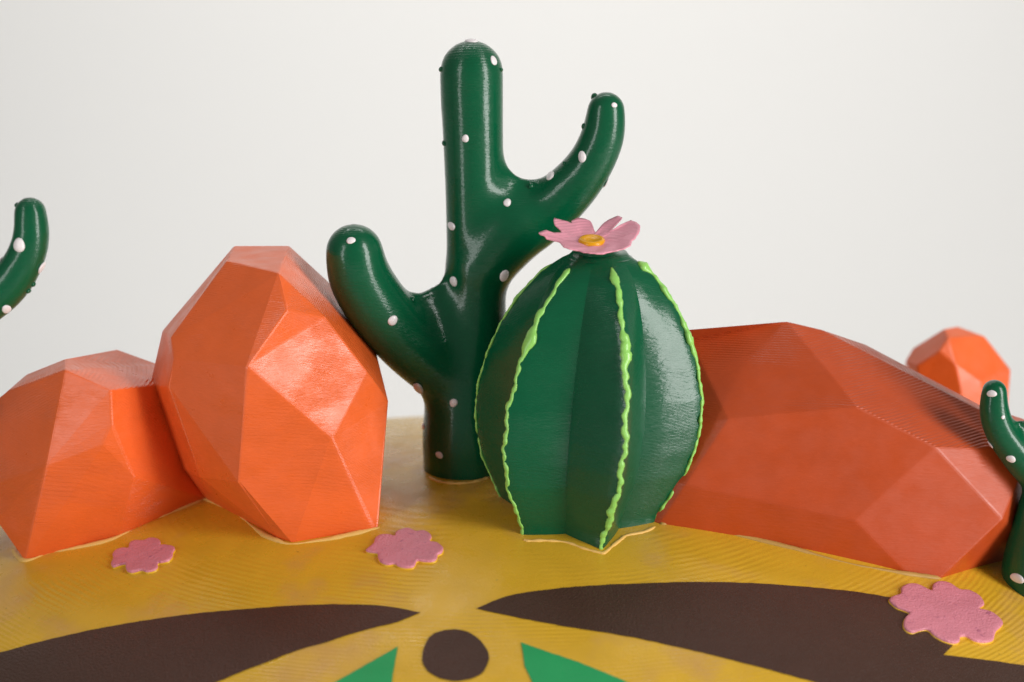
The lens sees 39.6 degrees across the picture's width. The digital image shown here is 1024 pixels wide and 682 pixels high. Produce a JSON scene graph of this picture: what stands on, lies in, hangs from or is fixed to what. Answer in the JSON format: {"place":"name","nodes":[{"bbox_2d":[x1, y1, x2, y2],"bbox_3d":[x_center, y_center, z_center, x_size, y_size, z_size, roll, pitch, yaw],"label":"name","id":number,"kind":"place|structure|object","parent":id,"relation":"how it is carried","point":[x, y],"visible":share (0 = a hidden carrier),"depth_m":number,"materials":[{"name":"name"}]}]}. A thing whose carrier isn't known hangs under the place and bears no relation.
{"place":"outdoors","nodes":[
{"label":"outdoors","id":0,"kind":"place"},
{"bbox_2d":[0,0,1023,418],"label":"backdrop","id":1,"kind":"structure","parent":0,"point":[850,168],"depth_m":0.94,"materials":[{"name":"white paper"}]},
{"bbox_2d":[0,416,1023,681],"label":"ground","id":2,"kind":"structure","parent":0,"point":[490,594],"depth_m":0.23,"materials":[{"name":"yellow paint"}]},
{"bbox_2d":[0,197,48,318],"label":"tall cactus","id":3,"kind":"object","parent":2,"relation":"on","point":[22,263],"visible":1,"depth_m":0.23,"materials":[{"name":"green paint"}]},
{"bbox_2d":[0,350,204,561],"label":"faceted rock","id":4,"kind":"object","parent":2,"relation":"on","point":[89,456],"visible":0.97,"depth_m":0.25,"materials":[{"name":"orange paint"}]},
{"bbox_2d":[111,537,175,574],"bbox_3d":[-0.064,0.037,0.247,0.012,0.003,0.012,0,15,0],"label":"pink flower","id":5,"kind":"object","parent":2,"relation":"on","point":[148,555],"visible":1,"depth_m":0.25,"materials":[{"name":"paint"}]},
{"bbox_2d":[152,246,387,543],"bbox_3d":[-0.045,0.009,0.261,0.047,0.052,0.052,0,15,0],"label":"faceted rock","id":6,"kind":"object","parent":2,"relation":"on","point":[269,384],"visible":1,"depth_m":0.24,"materials":[{"name":"orange paint"}]},
{"bbox_2d":[365,528,443,569],"bbox_3d":[-0.018,0.035,0.240,0.011,0.003,0.012,-9,17,-29],"label":"pink flower","id":7,"kind":"object","parent":2,"relation":"on","point":[406,549],"visible":1,"depth_m":0.24,"materials":[{"name":"paint"}]},
{"bbox_2d":[326,39,624,483],"bbox_3d":[-0.007,-0.007,0.262,0.054,0.094,0.020,-3,15,-12],"label":"tall cactus","id":8,"kind":"object","parent":2,"relation":"on","point":[430,345],"visible":0.9,"depth_m":0.25,"materials":[{"name":"green paint"}]},
{"bbox_2d":[474,216,703,553],"bbox_3d":[0.013,0.010,0.249,0.040,0.063,0.040,0,15,0],"label":"barrel cactus","id":9,"kind":"object","parent":2,"relation":"on","point":[589,404],"visible":0.99,"depth_m":0.24,"materials":[{"name":"green paint"}]},
{"bbox_2d":[655,322,1023,579],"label":"faceted rock","id":10,"kind":"object","parent":2,"relation":"on","point":[815,439],"visible":0.9,"depth_m":0.25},
{"bbox_2d":[888,581,1002,645],"bbox_3d":[0.072,0.045,0.238,0.020,0.006,0.015,-5,16,-18],"label":"pink flower","id":11,"kind":"object","parent":2,"relation":"on","point":[947,612],"visible":1,"depth_m":0.24,"materials":[{"name":"paint"}]},
{"bbox_2d":[905,327,1009,404],"bbox_3d":[0.099,0.007,0.320,0.024,0.022,0.027,0,15,0],"label":"faceted rock","id":12,"kind":"object","parent":2,"relation":"on","point":[965,363],"visible":0.63,"depth_m":0.31,"materials":[{"name":"orange paint"}]},
{"bbox_2d":[979,380,1023,596],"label":"tall cactus","id":13,"kind":"object","parent":2,"relation":"on","point":[1003,429],"visible":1,"depth_m":0.24,"materials":[{"name":"green paint"}]}
]}

